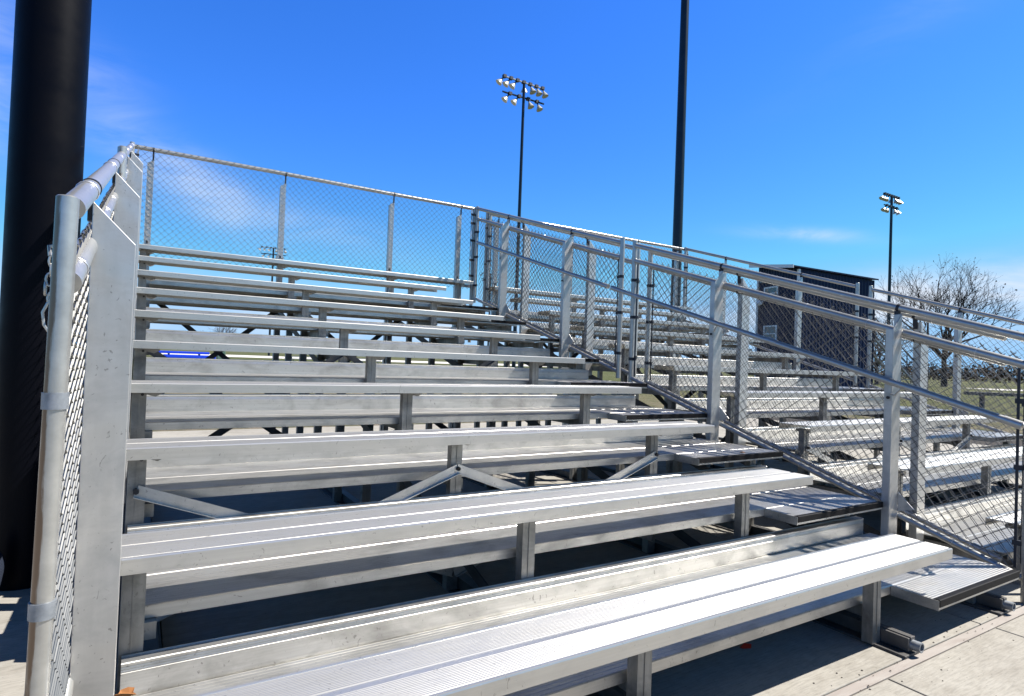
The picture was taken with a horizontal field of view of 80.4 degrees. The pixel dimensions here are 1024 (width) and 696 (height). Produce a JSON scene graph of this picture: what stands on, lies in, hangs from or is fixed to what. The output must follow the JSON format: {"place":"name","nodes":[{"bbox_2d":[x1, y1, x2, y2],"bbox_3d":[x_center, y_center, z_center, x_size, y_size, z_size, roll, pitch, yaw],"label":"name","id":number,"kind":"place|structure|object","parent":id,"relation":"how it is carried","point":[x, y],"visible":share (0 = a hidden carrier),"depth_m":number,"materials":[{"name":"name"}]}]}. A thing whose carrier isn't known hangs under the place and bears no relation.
{"place":"outdoors","nodes":[
{"label":"outdoors","id":0,"kind":"place"},
{"bbox_2d":[291,354,380,362],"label":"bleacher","id":1,"kind":"object","parent":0,"point":[349,362],"visible":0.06,"depth_m":53.84,"materials":[{"name":"metal"}]},
{"bbox_2d":[0,418,1023,695],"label":"concrete pad","id":2,"kind":"object","parent":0,"point":[808,658],"visible":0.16,"depth_m":2.54,"materials":[{"name":"grey concrete"}]},
{"bbox_2d":[0,552,4,583],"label":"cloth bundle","id":3,"kind":"object","parent":2,"relation":"on","point":[2,563],"visible":1,"depth_m":2.48,"materials":[{"name":"grey fabric"}]},
{"bbox_2d":[0,0,91,590],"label":"black column","id":4,"kind":"structure","parent":2,"relation":"on","point":[48,108],"depth_m":2.62,"materials":[{"name":"black metal"}]},
{"bbox_2d":[24,141,142,695],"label":"guard fence","id":5,"kind":"object","parent":2,"relation":"on","point":[72,611],"visible":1,"depth_m":1.41,"materials":[{"name":"silver metal"}]},
{"bbox_2d":[114,244,1019,695],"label":"bleacher","id":6,"kind":"object","parent":2,"relation":"on","point":[624,626],"visible":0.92,"depth_m":2.50,"materials":[{"name":"metal"}]},
{"bbox_2d":[114,687,135,695],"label":"leaf","id":7,"kind":"object","parent":6,"relation":"on","point":[128,691],"visible":1,"depth_m":1.23,"materials":[{"name":"brown plant"}]},
{"bbox_2d":[134,144,475,430],"bbox_3d":[-2.118,-0.388,6.764,3.764,2.992,0.083,3,-1,-32],"label":"back fence","id":8,"kind":"object","parent":6,"relation":"attached to","point":[282,197],"visible":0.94,"depth_m":6.61,"materials":[{"name":"grey metal"}]},
{"bbox_2d":[482,213,687,424],"bbox_3d":[1.200,-0.197,8.825,3.764,2.992,0.083,3,-1,-32],"label":"back fence","id":9,"kind":"object","parent":6,"relation":"attached to","point":[676,263],"visible":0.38,"depth_m":8.65,"materials":[{"name":"grey metal"}]},
{"bbox_2d":[740,643,750,648],"bbox_3d":[0.895,1.139,2.318,0.054,0.009,0.025,2,-1,-10],"label":"plastic scrap","id":10,"kind":"object","parent":2,"relation":"on","point":[745,646],"visible":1,"depth_m":2.31,"materials":[{"name":"red plastic"}]},
{"bbox_2d":[473,206,1023,603],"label":"guard fence","id":11,"kind":"object","parent":2,"relation":"on","point":[893,386],"visible":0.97,"depth_m":3.97,"materials":[{"name":"silver metal"}]},
{"bbox_2d":[485,213,1023,563],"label":"guard fence","id":12,"kind":"object","parent":2,"relation":"on","point":[914,532],"visible":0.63,"depth_m":4.22,"materials":[{"name":"silver metal"}]},
{"bbox_2d":[489,286,1022,584],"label":"bleacher","id":13,"kind":"object","parent":2,"relation":"on","point":[818,482],"visible":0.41,"depth_m":5.36,"materials":[{"name":"metal"}]},
{"bbox_2d":[682,247,1023,440],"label":"guard fence","id":14,"kind":"object","parent":2,"relation":"on","point":[958,335],"visible":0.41,"depth_m":7.26,"materials":[{"name":"silver metal"}]},
{"bbox_2d":[0,0,1023,377],"label":"sky","id":15,"kind":"structure","parent":0,"point":[801,115],"materials":[{"name":"blue"}]},
{"bbox_2d":[72,349,1023,434],"bbox_3d":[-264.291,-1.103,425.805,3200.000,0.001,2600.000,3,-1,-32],"label":"ground","id":16,"kind":"structure","parent":0,"point":[651,400],"depth_m":33.78,"materials":[{"name":"green plant"}]},
{"bbox_2d":[158,351,215,358],"bbox_3d":[-20.738,0.623,38.516,3.200,0.800,2.600,3,-1,-32],"label":"picnic table","id":17,"kind":"object","parent":16,"relation":"on","point":[176,355],"visible":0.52,"depth_m":37.78,"materials":[{"name":"blue plastic"}]},
{"bbox_2d":[258,246,286,355],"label":"light pole","id":18,"kind":"object","parent":16,"relation":"on","point":[272,254],"visible":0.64,"depth_m":111.44,"materials":[{"name":"metal"}]},
{"bbox_2d":[480,273,497,345],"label":"light pole","id":19,"kind":"object","parent":16,"relation":"on","point":[489,299],"visible":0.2,"depth_m":139.95,"materials":[{"name":"metal"}]},
{"bbox_2d":[496,74,548,366],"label":"light pole","id":20,"kind":"object","parent":16,"relation":"on","point":[538,92],"visible":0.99,"depth_m":45.16,"materials":[{"name":"metal"}]},
{"bbox_2d":[84,330,1023,379],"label":"woodland","id":21,"kind":"object","parent":16,"relation":"on","point":[939,365],"depth_m":192.49,"materials":[{"name":"brown plant"}]},
{"bbox_2d":[670,0,688,357],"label":"light pole","id":22,"kind":"object","parent":16,"relation":"on","point":[680,149],"visible":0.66,"depth_m":24.15,"materials":[{"name":"metal"}]},
{"bbox_2d":[749,264,878,387],"bbox_3d":[14.316,-0.929,29.038,4.900,6.170,2.990,2,-1,-17],"label":"press box","id":23,"kind":"object","parent":16,"relation":"on","point":[865,282],"visible":0.45,"depth_m":27.91,"materials":[{"name":"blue metal"}]},
{"bbox_2d":[763,325,776,338],"bbox_3d":[12.267,-0.674,28.808,0.052,0.800,0.900,2,-1,-17],"label":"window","id":24,"kind":"structure","parent":23,"relation":"in","point":[770,327],"depth_m":28.78,"materials":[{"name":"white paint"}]},
{"bbox_2d":[764,286,778,294],"bbox_3d":[12.331,-2.598,28.867,0.052,0.650,0.950,2,-1,-17],"label":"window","id":25,"kind":"structure","parent":23,"relation":"in","point":[773,287],"depth_m":28.76,"materials":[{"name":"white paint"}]},
{"bbox_2d":[879,192,902,324],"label":"light pole","id":26,"kind":"object","parent":16,"relation":"on","point":[893,209],"visible":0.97,"depth_m":51.06,"materials":[{"name":"metal"}]},
{"bbox_2d":[874,317,927,391],"bbox_3d":[18.534,0.488,29.703,4.008,3.785,1.021,2,-1,-17],"label":"stair","id":27,"kind":"object","parent":16,"relation":"on","point":[883,348],"visible":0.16,"depth_m":29.42,"materials":[{"name":"metal"}]},
{"bbox_2d":[873,362,1023,383],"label":"brush","id":28,"kind":"object","parent":16,"relation":"on","point":[986,370],"visible":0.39,"depth_m":117.69,"materials":[{"name":"brown plant"}]},
{"bbox_2d":[874,253,1023,386],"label":"bare tree","id":29,"kind":"object","parent":16,"relation":"on","point":[944,297],"visible":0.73,"depth_m":55.91,"materials":[{"name":"brown plant"}]},
{"bbox_2d":[964,391,1023,408],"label":"park bench","id":30,"kind":"object","parent":16,"relation":"on","point":[990,393],"visible":0.4,"depth_m":17.58,"materials":[{"name":"metal"}]},
{"bbox_2d":[153,416,1022,642],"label":"slab bed","id":31,"kind":"object","parent":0,"point":[971,441],"visible":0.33,"depth_m":10.18,"materials":[{"name":"grey concrete"}]},
{"bbox_2d":[826,606,1023,695],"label":"joint strip","id":32,"kind":"object","parent":31,"relation":"on","point":[852,689],"depth_m":2.30,"materials":[{"name":"beige concrete"}]},
{"bbox_2d":[161,353,1022,390],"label":"path","id":33,"kind":"structure","parent":0,"point":[251,356],"depth_m":92.09,"materials":[{"name":"grey concrete"}]},
{"bbox_2d":[209,327,235,332],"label":"bare tree","id":34,"kind":"object","parent":33,"relation":"on","point":[219,329],"visible":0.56,"depth_m":80.69,"materials":[{"name":"grey plant"}]},
{"bbox_2d":[874,313,930,383],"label":"bare tree","id":35,"kind":"object","parent":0,"point":[877,363],"visible":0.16,"depth_m":56.19,"materials":[{"name":"brown plant"}]},
{"bbox_2d":[853,615,1023,695],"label":"walkway","id":36,"kind":"structure","parent":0,"point":[990,663],"depth_m":2.19,"materials":[{"name":"concrete"}]},
{"bbox_2d":[813,608,1013,690],"bbox_3d":[1.946,1.181,2.295,3.354,0.004,0.716,3,-1,-32],"label":"grit","id":37,"kind":"object","parent":36,"relation":"on","point":[915,654],"visible":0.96,"depth_m":2.18,"materials":[{"name":"grey stone"}]}
]}

